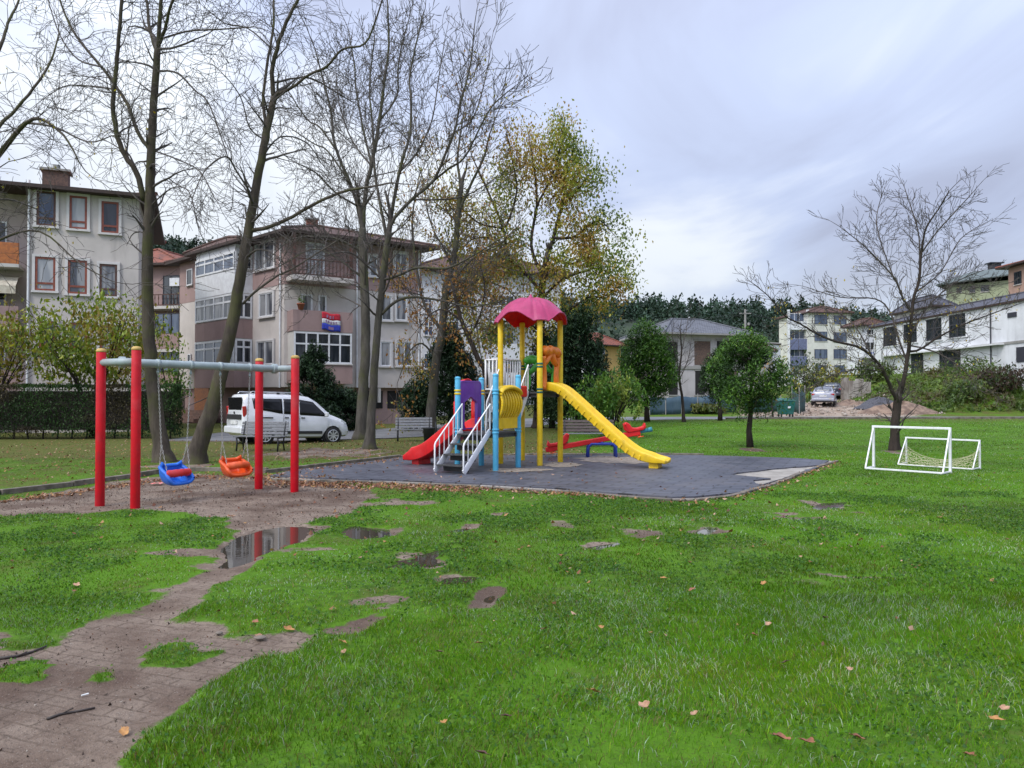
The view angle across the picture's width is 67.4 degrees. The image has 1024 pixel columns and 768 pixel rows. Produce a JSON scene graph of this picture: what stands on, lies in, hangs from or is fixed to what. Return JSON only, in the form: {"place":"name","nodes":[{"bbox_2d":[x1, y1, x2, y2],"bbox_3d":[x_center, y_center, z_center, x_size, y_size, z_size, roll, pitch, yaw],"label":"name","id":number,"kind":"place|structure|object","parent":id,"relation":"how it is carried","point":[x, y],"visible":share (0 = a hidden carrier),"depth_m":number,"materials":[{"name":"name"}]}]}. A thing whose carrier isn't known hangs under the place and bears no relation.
{"place":"outdoors","nodes":[
{"label":"outdoors","id":0,"kind":"place"},
{"bbox_2d":[169,417,724,440],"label":"road","id":1,"kind":"structure","parent":0,"point":[381,433],"depth_m":34.45,"materials":[{"name":"asphalt"}]},
{"bbox_2d":[0,371,1023,767],"bbox_3d":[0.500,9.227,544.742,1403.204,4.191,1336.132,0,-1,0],"label":"ground","id":2,"kind":"structure","parent":0,"point":[38,739],"depth_m":5.90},
{"bbox_2d":[0,291,44,389],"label":"leafy tree","id":3,"kind":"object","parent":2,"relation":"on","point":[10,363],"visible":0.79,"depth_m":30.82,"materials":[{"name":"green plant"}]},
{"bbox_2d":[0,165,166,432],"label":"apartment building","id":4,"kind":"structure","parent":2,"relation":"on","point":[95,219],"depth_m":35.47,"materials":[{"name":"white paint"}]},
{"bbox_2d":[31,254,58,292],"bbox_3d":[-21.201,-5.017,34.881,1.090,1.748,0.120,0,-1,-22],"label":"window","id":5,"kind":"structure","parent":4,"relation":"in","point":[51,283],"depth_m":34.90,"materials":[{"name":"clear glass"}]},
{"bbox_2d":[32,190,58,228],"bbox_3d":[-21.190,-7.996,34.938,1.044,1.789,0.120,0,-1,-22],"label":"window","id":6,"kind":"structure","parent":4,"relation":"in","point":[55,205],"depth_m":34.98,"materials":[{"name":"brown glass"}]},
{"bbox_2d":[64,257,90,296],"bbox_3d":[-20.013,-4.940,35.371,1.064,1.769,0.120,0,-1,-22],"label":"window","id":7,"kind":"structure","parent":4,"relation":"in","point":[72,289],"depth_m":35.40,"materials":[{"name":"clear glass"}]},
{"bbox_2d":[65,193,90,231],"bbox_3d":[-20.008,-7.922,35.426,1.001,1.736,0.120,0,-1,-22],"label":"window","id":8,"kind":"structure","parent":4,"relation":"in","point":[77,205],"depth_m":35.45,"materials":[{"name":"clear glass"}]},
{"bbox_2d":[96,261,119,298],"bbox_3d":[-18.846,-4.857,35.852,1.019,1.715,0.120,0,-1,-22],"label":"window","id":9,"kind":"structure","parent":4,"relation":"in","point":[109,267],"depth_m":35.89,"materials":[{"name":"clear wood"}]},
{"bbox_2d":[98,198,121,235],"bbox_3d":[-18.799,-7.809,35.924,1.004,1.682,0.120,0,-1,-22],"label":"window","id":10,"kind":"structure","parent":4,"relation":"in","point":[109,221],"depth_m":35.95,"materials":[{"name":"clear glass"}]},
{"bbox_2d":[0,383,183,438],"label":"clipped hedge","id":11,"kind":"object","parent":2,"relation":"on","point":[27,409],"visible":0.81,"depth_m":29.58,"materials":[{"name":"green plant"}]},
{"bbox_2d":[0,286,188,437],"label":"leafy tree","id":12,"kind":"object","parent":2,"relation":"on","point":[86,352],"visible":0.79,"depth_m":30.07,"materials":[{"name":"green plant"}]},
{"bbox_2d":[0,0,218,347],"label":"bare tree","id":13,"kind":"object","parent":2,"relation":"on","point":[14,135],"visible":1,"depth_m":17.13,"materials":[{"name":"brown plant"}]},
{"bbox_2d":[0,467,268,494],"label":"kerb","id":14,"kind":"structure","parent":2,"relation":"on","point":[80,482],"depth_m":14.01,"materials":[{"name":"concrete"}]},
{"bbox_2d":[10,0,305,462],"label":"bare tree","id":15,"kind":"object","parent":2,"relation":"on","point":[147,195],"visible":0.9,"depth_m":19.22,"materials":[{"name":"brown plant"}]},
{"bbox_2d":[153,248,184,409],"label":"apartment building","id":16,"kind":"structure","parent":2,"relation":"on","point":[162,298],"depth_m":55.59,"materials":[{"name":"paint"}]},
{"bbox_2d":[155,313,179,333],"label":"window","id":17,"kind":"structure","parent":16,"relation":"in","point":[173,320],"depth_m":54.70,"materials":[{"name":"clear glass"}]},
{"bbox_2d":[163,275,179,305],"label":"window","id":18,"kind":"structure","parent":16,"relation":"in","point":[166,279],"depth_m":55.77,"materials":[{"name":"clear glass"}]},
{"bbox_2d":[159,345,194,431],"bbox_3d":[-16.011,0.235,35.990,2.015,4.183,2.051,0,-1,0],"label":"leafy shrub","id":19,"kind":"object","parent":2,"relation":"on","point":[169,373],"visible":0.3,"depth_m":35.97,"materials":[{"name":"green plant"}]},
{"bbox_2d":[95,346,298,508],"bbox_3d":[-4.965,0.691,12.365,0.980,2.457,2.950,-1,-1,42],"label":"swing set","id":20,"kind":"object","parent":2,"relation":"on","point":[135,362],"visible":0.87,"depth_m":11.62,"materials":[{"name":"red paint"}]},
{"bbox_2d":[157,374,194,485],"bbox_3d":[-5.235,0.702,12.009,0.393,1.759,0.521,-1,-1,29],"label":"bucket swing","id":21,"kind":"object","parent":20,"relation":"hanging from","point":[179,473],"visible":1,"depth_m":11.91,"materials":[{"name":"blue plastic"}]},
{"bbox_2d":[219,376,252,477],"bbox_3d":[-4.597,0.698,12.770,0.392,1.701,0.534,-1,-1,38],"label":"bucket swing","id":22,"kind":"object","parent":20,"relation":"hanging from","point":[238,466],"visible":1,"depth_m":12.67,"materials":[{"name":"orange plastic"}]},
{"bbox_2d":[233,421,288,451],"bbox_3d":[-7.569,1.581,23.192,1.500,0.896,0.638,0,-1,8],"label":"park bench","id":23,"kind":"object","parent":2,"relation":"on","point":[275,426],"visible":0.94,"depth_m":23.36,"materials":[{"name":"wood"}]},
{"bbox_2d":[218,527,316,568],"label":"puddle","id":24,"kind":"object","parent":2,"relation":"on","point":[252,548],"visible":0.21,"depth_m":8.60,"materials":[{"name":"grey liquid"}]},
{"bbox_2d":[224,391,347,443],"bbox_3d":[-8.012,1.242,27.582,4.070,1.863,2.080,3,-3,-40],"label":"white van","id":25,"kind":"object","parent":2,"relation":"on","point":[317,421],"visible":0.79,"depth_m":26.75,"materials":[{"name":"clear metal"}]},
{"bbox_2d":[142,0,439,464],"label":"bare tree","id":26,"kind":"object","parent":2,"relation":"on","point":[198,445],"visible":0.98,"depth_m":18.55,"materials":[{"name":"brown plant"}]},
{"bbox_2d":[164,214,440,423],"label":"apartment building","id":27,"kind":"structure","parent":2,"relation":"on","point":[262,329],"depth_m":45.54,"materials":[{"name":"paint"}]},
{"bbox_2d":[194,371,209,409],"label":"entrance door","id":28,"kind":"structure","parent":27,"relation":"in","point":[199,393],"depth_m":50.19,"materials":[{"name":"orange wood"}]},
{"bbox_2d":[195,293,230,322],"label":"window","id":29,"kind":"structure","parent":27,"relation":"in","point":[214,308],"depth_m":46.78,"materials":[{"name":"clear glass"}]},
{"bbox_2d":[195,340,233,362],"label":"window","id":30,"kind":"structure","parent":27,"relation":"in","point":[208,351],"depth_m":47.09,"materials":[{"name":"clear glass"}]},
{"bbox_2d":[195,251,234,277],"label":"window","id":31,"kind":"structure","parent":27,"relation":"in","point":[206,267],"depth_m":46.69,"materials":[{"name":"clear glass"}]},
{"bbox_2d":[235,339,251,363],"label":"window","id":32,"kind":"structure","parent":27,"relation":"in","point":[243,347],"depth_m":45.23,"materials":[{"name":"clear glass"}]},
{"bbox_2d":[253,238,275,272],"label":"window","id":33,"kind":"structure","parent":27,"relation":"in","point":[256,257],"depth_m":44.69,"materials":[{"name":"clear glass"}]},
{"bbox_2d":[255,338,274,364],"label":"window","id":34,"kind":"structure","parent":27,"relation":"in","point":[264,348],"depth_m":44.46,"materials":[{"name":"clear glass"}]},
{"bbox_2d":[257,290,274,318],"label":"window","id":35,"kind":"structure","parent":27,"relation":"in","point":[266,299],"depth_m":44.49,"materials":[{"name":"clear glass"}]},
{"bbox_2d":[306,242,324,276],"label":"balcony door","id":36,"kind":"structure","parent":27,"relation":"in","point":[307,248],"depth_m":44.17,"materials":[{"name":"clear glass"}]},
{"bbox_2d":[294,331,352,364],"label":"window","id":37,"kind":"structure","parent":27,"relation":"in","point":[338,346],"depth_m":43.40,"materials":[{"name":"white glass"}]},
{"bbox_2d":[322,312,340,331],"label":"banner","id":38,"kind":"object","parent":27,"relation":"hanging from","point":[331,322],"visible":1,"depth_m":43.41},
{"bbox_2d":[378,340,392,367],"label":"window","id":39,"kind":"structure","parent":27,"relation":"in","point":[385,361],"depth_m":46.36,"materials":[{"name":"clear glass"}]},
{"bbox_2d":[382,294,393,321],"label":"window","id":40,"kind":"structure","parent":27,"relation":"in","point":[388,316],"depth_m":46.49,"materials":[{"name":"clear glass"}]},
{"bbox_2d":[394,294,408,321],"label":"window","id":41,"kind":"structure","parent":27,"relation":"in","point":[399,314],"depth_m":46.92,"materials":[{"name":"clear glass"}]},
{"bbox_2d":[395,340,413,367],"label":"window","id":42,"kind":"structure","parent":27,"relation":"in","point":[401,350],"depth_m":46.96,"materials":[{"name":"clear glass"}]},
{"bbox_2d":[284,338,344,410],"bbox_3d":[-9.492,0.200,37.018,2.864,4.789,2.650,1,-1,-36],"label":"dark evergreen","id":43,"kind":"object","parent":2,"relation":"on","point":[311,369],"visible":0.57,"depth_m":36.59,"materials":[{"name":"green plant"}]},
{"bbox_2d":[214,0,436,439],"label":"bare tree","id":44,"kind":"object","parent":2,"relation":"on","point":[361,416],"visible":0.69,"depth_m":29.61,"materials":[{"name":"brown plant"}]},
{"bbox_2d":[317,398,344,420],"bbox_3d":[-8.923,1.507,36.451,2.057,1.793,2.202,0,-1,0],"label":"dark shrub","id":45,"kind":"object","parent":2,"relation":"on","point":[332,409],"visible":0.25,"depth_m":36.20,"materials":[{"name":"green plant"}]},
{"bbox_2d":[263,455,402,472],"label":"kerb","id":46,"kind":"structure","parent":2,"relation":"on","point":[273,470],"depth_m":18.06,"materials":[{"name":"concrete"}]},
{"bbox_2d":[329,387,367,430],"bbox_3d":[-8.198,1.306,37.964,2.590,2.409,2.569,0,-1,0],"label":"dark shrub","id":47,"kind":"object","parent":2,"relation":"on","point":[348,404],"visible":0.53,"depth_m":37.38,"materials":[{"name":"green plant"}]},
{"bbox_2d":[342,526,392,539],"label":"puddle","id":48,"kind":"object","parent":2,"relation":"on","point":[354,532],"visible":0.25,"depth_m":9.30,"materials":[{"name":"grey liquid"}]},
{"bbox_2d":[270,0,552,449],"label":"bare tree","id":49,"kind":"object","parent":2,"relation":"on","point":[369,442],"visible":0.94,"depth_m":24.18,"materials":[{"name":"brown plant"}]},
{"bbox_2d":[396,377,428,430],"bbox_3d":[-4.641,1.045,36.977,1.983,2.904,1.945,0,-1,0],"label":"dark shrub","id":50,"kind":"object","parent":2,"relation":"on","point":[419,404],"visible":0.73,"depth_m":36.53,"materials":[{"name":"green plant"}]},
{"bbox_2d":[395,417,431,441],"bbox_3d":[-3.610,1.670,28.200,1.350,0.896,0.638,0,-1,-6],"label":"park bench","id":51,"kind":"object","parent":2,"relation":"on","point":[408,421],"visible":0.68,"depth_m":28.41,"materials":[{"name":"wood"}]},
{"bbox_2d":[387,548,457,567],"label":"puddle","id":52,"kind":"object","parent":2,"relation":"on","point":[428,559],"visible":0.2,"depth_m":7.71,"materials":[{"name":"brown liquid"}]},
{"bbox_2d":[0,480,858,761],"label":"debris","id":53,"kind":"object","parent":2,"relation":"on","point":[92,760],"visible":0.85,"depth_m":11.14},
{"bbox_2d":[412,318,482,425],"bbox_3d":[-3.215,-0.539,38.000,3.821,5.642,3.726,0,-1,0],"label":"dark evergreen","id":54,"kind":"object","parent":2,"relation":"on","point":[450,367],"visible":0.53,"depth_m":37.28,"materials":[{"name":"green plant"}]},
{"bbox_2d":[391,239,516,429],"bbox_3d":[-2.593,-1.873,32.327,5.526,8.204,2.659,0,-1,19],"label":"leaning tree","id":55,"kind":"object","parent":2,"relation":"on","point":[475,353],"visible":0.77,"depth_m":31.96,"materials":[{"name":"brown plant"}]},
{"bbox_2d":[368,49,556,433],"bbox_3d":[-2.212,-6.475,33.705,8.638,17.521,7.118,0,-1,0],"label":"orange leaved tree","id":56,"kind":"object","parent":2,"relation":"on","point":[441,325],"visible":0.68,"depth_m":33.90,"materials":[{"name":"grey plant"}]},
{"bbox_2d":[421,254,572,416],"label":"apartment building","id":57,"kind":"structure","parent":2,"relation":"on","point":[508,351],"depth_m":61.09,"materials":[{"name":"paint"}]},
{"bbox_2d":[0,439,1021,706],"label":"fallen leaves","id":58,"kind":"object","parent":2,"relation":"on","point":[325,484],"depth_m":13.78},
{"bbox_2d":[0,418,1023,767],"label":"grass","id":59,"kind":"structure","parent":2,"relation":"on","point":[924,602],"depth_m":5.23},
{"bbox_2d":[0,490,1023,767],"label":"clover","id":60,"kind":"object","parent":2,"relation":"on","point":[866,500],"visible":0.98,"depth_m":7.02,"materials":[{"name":"green plant"}]},
{"bbox_2d":[429,87,653,427],"bbox_3d":[1.268,-6.165,35.999,10.567,16.835,6.193,0,-1,0],"label":"yellowing tree","id":61,"kind":"object","parent":2,"relation":"on","point":[592,258],"visible":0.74,"depth_m":35.70,"materials":[{"name":"green plant"}]},
{"bbox_2d":[518,324,573,427],"bbox_3d":[1.840,-0.427,36.057,3.016,5.182,2.814,-1,-1,37],"label":"dark evergreen","id":62,"kind":"object","parent":2,"relation":"on","point":[533,388],"visible":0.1,"depth_m":35.70,"materials":[{"name":"green plant"}]},
{"bbox_2d":[269,454,828,497],"bbox_3d":[1.456,1.995,17.619,10.534,0.234,9.138,0,-1,24],"label":"rubber matting","id":63,"kind":"object","parent":2,"relation":"on","point":[704,472],"visible":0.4,"depth_m":15.64,"materials":[{"name":"rubber"}]},
{"bbox_2d":[403,294,670,473],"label":"play tower","id":64,"kind":"structure","parent":63,"relation":"on","point":[506,410],"depth_m":17.70,"materials":[{"name":"yellow paint"}]},
{"bbox_2d":[269,460,838,500],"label":"kerb","id":65,"kind":"structure","parent":63,"relation":"on","point":[797,474],"depth_m":13.63,"materials":[{"name":"concrete"}]},
{"bbox_2d":[489,456,646,471],"bbox_3d":[1.608,1.884,18.216,5.680,0.001,2.465,1,-1,-44],"label":"worn patch","id":66,"kind":"object","parent":63,"relation":"on","point":[614,459],"visible":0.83,"depth_m":18.48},
{"bbox_2d":[545,422,652,456],"bbox_3d":[2.295,1.485,20.277,2.833,0.952,0.480,0,-1,0],"label":"seesaw","id":67,"kind":"object","parent":63,"relation":"on","point":[551,448],"visible":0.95,"depth_m":20.20,"materials":[{"name":"red plastic"}]},
{"bbox_2d":[270,461,830,498],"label":"concrete slab","id":68,"kind":"structure","parent":2,"relation":"on","point":[777,474],"depth_m":15.92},
{"bbox_2d":[441,453,703,455],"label":"kerb","id":69,"kind":"structure","parent":2,"relation":"on","point":[604,453],"depth_m":21.35,"materials":[{"name":"concrete"}]},
{"bbox_2d":[543,285,611,426],"bbox_3d":[2.756,-1.107,34.020,3.406,6.573,3.669,0,-1,0],"label":"dark evergreen","id":70,"kind":"object","parent":2,"relation":"on","point":[577,334],"visible":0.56,"depth_m":33.31,"materials":[{"name":"green plant"}]},
{"bbox_2d":[563,419,613,445],"bbox_3d":[2.518,1.614,25.059,1.750,0.896,0.638,0,-1,-4],"label":"park bench","id":71,"kind":"object","parent":2,"relation":"on","point":[578,426],"visible":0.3,"depth_m":25.25,"materials":[{"name":"wood"}]},
{"bbox_2d":[591,332,627,392],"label":"house","id":72,"kind":"structure","parent":2,"relation":"on","point":[612,345],"depth_m":98.23,"materials":[{"name":"paint"}]},
{"bbox_2d":[575,363,649,435],"bbox_3d":[3.925,0.678,30.016,2.997,3.012,2.814,0,-1,0],"label":"leafy shrub","id":73,"kind":"object","parent":2,"relation":"on","point":[606,392],"visible":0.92,"depth_m":29.69,"materials":[{"name":"green plant"}]},
{"bbox_2d":[615,317,680,421],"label":"conifer","id":74,"kind":"object","parent":2,"relation":"on","point":[648,354],"visible":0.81,"depth_m":40.40,"materials":[{"name":"green plant"}]},
{"bbox_2d":[664,307,697,421],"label":"bare sapling","id":75,"kind":"object","parent":2,"relation":"on","point":[681,392],"visible":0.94,"depth_m":40.46,"materials":[{"name":"brown plant"}]},
{"bbox_2d":[619,318,758,399],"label":"unfinished house","id":76,"kind":"structure","parent":2,"relation":"on","point":[709,335],"depth_m":71.96,"materials":[{"name":"grey concrete"}]},
{"bbox_2d":[649,394,736,414],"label":"site fence","id":77,"kind":"object","parent":2,"relation":"on","point":[672,405],"visible":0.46,"depth_m":53.13,"materials":[{"name":"metal"}]},
{"bbox_2d":[690,401,726,413],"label":"scrub bush","id":78,"kind":"object","parent":2,"relation":"on","point":[705,408],"visible":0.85,"depth_m":53.14,"materials":[{"name":"green plant"}]},
{"bbox_2d":[697,345,740,420],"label":"leafy tree","id":79,"kind":"object","parent":2,"relation":"on","point":[706,385],"visible":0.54,"depth_m":41.82,"materials":[{"name":"green plant"}]},
{"bbox_2d":[705,324,799,446],"bbox_3d":[7.724,0.105,24.950,2.921,4.091,2.955,0,-1,0],"label":"leafy tree","id":80,"kind":"object","parent":2,"relation":"on","point":[750,358],"visible":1,"depth_m":24.42,"materials":[{"name":"green plant"}]},
{"bbox_2d":[776,398,795,416],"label":"wheelie bin","id":81,"kind":"object","parent":2,"relation":"on","point":[790,406],"visible":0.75,"depth_m":49.14,"materials":[{"name":"plastic"}]},
{"bbox_2d":[776,349,825,400],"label":"scrub bush","id":82,"kind":"object","parent":2,"relation":"on","point":[799,368],"visible":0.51,"depth_m":69.56,"materials":[{"name":"green plant"}]},
{"bbox_2d":[775,306,854,386],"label":"apartment building","id":83,"kind":"structure","parent":2,"relation":"on","point":[828,350],"depth_m":125.65,"materials":[{"name":"beige paint"}]},
{"bbox_2d":[810,387,837,405],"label":"saloon car","id":84,"kind":"object","parent":2,"relation":"on","point":[818,394],"visible":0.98,"depth_m":58.21,"materials":[{"name":"silver metal"}]},
{"bbox_2d":[790,361,858,398],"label":"scrub bush","id":85,"kind":"object","parent":2,"relation":"on","point":[821,374],"visible":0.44,"depth_m":67.58,"materials":[{"name":"green plant"}]},
{"bbox_2d":[739,392,945,415],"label":"rubble","id":86,"kind":"object","parent":2,"relation":"on","point":[827,411],"visible":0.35,"depth_m":55.02,"materials":[{"name":"stone"}]},
{"bbox_2d":[841,378,870,400],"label":"concrete wall","id":87,"kind":"structure","parent":2,"relation":"on","point":[847,385],"depth_m":62.88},
{"bbox_2d":[840,317,884,374],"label":"house","id":88,"kind":"structure","parent":2,"relation":"on","point":[863,353],"depth_m":92.60,"materials":[{"name":"white paint"}]},
{"bbox_2d":[844,354,899,383],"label":"scrub bush","id":89,"kind":"object","parent":2,"relation":"on","point":[880,376],"visible":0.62,"depth_m":67.49,"materials":[{"name":"green plant"}]},
{"bbox_2d":[854,396,892,408],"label":"gravel heap","id":90,"kind":"object","parent":2,"relation":"on","point":[871,402],"visible":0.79,"depth_m":56.32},
{"bbox_2d":[725,417,1023,418],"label":"kerb","id":91,"kind":"structure","parent":2,"relation":"on","point":[880,417],"depth_m":45.14,"materials":[{"name":"concrete"}]},
{"bbox_2d":[734,163,1023,450],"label":"bare tree","id":92,"kind":"object","parent":2,"relation":"on","point":[894,441],"visible":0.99,"depth_m":23.54,"materials":[{"name":"brown plant"}]},
{"bbox_2d":[857,400,938,414],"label":"earth heap","id":93,"kind":"object","parent":2,"relation":"on","point":[907,407],"visible":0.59,"depth_m":53.27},
{"bbox_2d":[865,425,951,473],"bbox_3d":[8.610,1.425,16.768,0.540,0.985,1.661,1,-1,-42],"label":"football goal","id":94,"kind":"object","parent":2,"relation":"on","point":[948,444],"visible":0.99,"depth_m":16.64,"materials":[{"name":"white metal"}]},
{"bbox_2d":[889,294,957,318],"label":"house","id":95,"kind":"structure","parent":2,"relation":"on","point":[907,312],"depth_m":86.64,"materials":[{"name":"concrete"}]},
{"bbox_2d":[825,355,1023,412],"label":"bushes","id":96,"kind":"object","parent":2,"relation":"on","point":[918,384],"visible":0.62,"depth_m":57.90,"materials":[{"name":"green plant"}]},
{"bbox_2d":[897,437,980,469],"bbox_3d":[9.847,1.600,17.773,0.654,0.669,1.731,1,-1,-39],"label":"football goal","id":97,"kind":"object","parent":2,"relation":"on","point":[978,451],"visible":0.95,"depth_m":17.70,"materials":[{"name":"white metal"}]},
{"bbox_2d":[869,291,1023,389],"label":"long house","id":98,"kind":"structure","parent":2,"relation":"on","point":[1004,342],"depth_m":63.22,"materials":[{"name":"white paint"}]},
{"bbox_2d":[925,316,942,341],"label":"window","id":99,"kind":"structure","parent":98,"relation":"in","point":[940,318],"depth_m":67.69,"materials":[{"name":"black glass"}]},
{"bbox_2d":[938,347,961,368],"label":"window","id":100,"kind":"structure","parent":98,"relation":"in","point":[949,355],"depth_m":65.39,"materials":[{"name":"black glass"}]},
{"bbox_2d":[948,311,966,338],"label":"window","id":101,"kind":"structure","parent":98,"relation":"in","point":[955,321],"depth_m":64.23,"materials":[{"name":"black glass"}]},
{"bbox_2d":[938,375,992,402],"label":"scrub bush","id":102,"kind":"object","parent":2,"relation":"on","point":[955,386],"visible":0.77,"depth_m":54.89,"materials":[{"name":"green plant"}]},
{"bbox_2d":[936,262,1008,303],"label":"house","id":103,"kind":"structure","parent":2,"relation":"on","point":[986,278],"depth_m":86.53,"materials":[{"name":"beige paint"}]},
{"bbox_2d":[970,361,1023,392],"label":"scrub bush","id":104,"kind":"object","parent":2,"relation":"on","point":[1009,380],"visible":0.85,"depth_m":55.32,"materials":[{"name":"green plant"}]},
{"bbox_2d":[995,260,1023,293],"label":"house","id":105,"kind":"structure","parent":2,"relation":"on","point":[1015,270],"depth_m":76.99,"materials":[{"name":"paint"}]},
{"bbox_2d":[0,0,1023,320],"label":"sky","id":106,"kind":"structure","parent":0,"point":[737,120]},
{"bbox_2d":[566,314,778,384],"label":"hill","id":107,"kind":"structure","parent":0,"point":[628,324],"depth_m":241.79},
{"bbox_2d":[153,234,893,355],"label":"pine forest","id":108,"kind":"object","parent":107,"relation":"on","point":[657,307],"visible":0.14,"depth_m":252.80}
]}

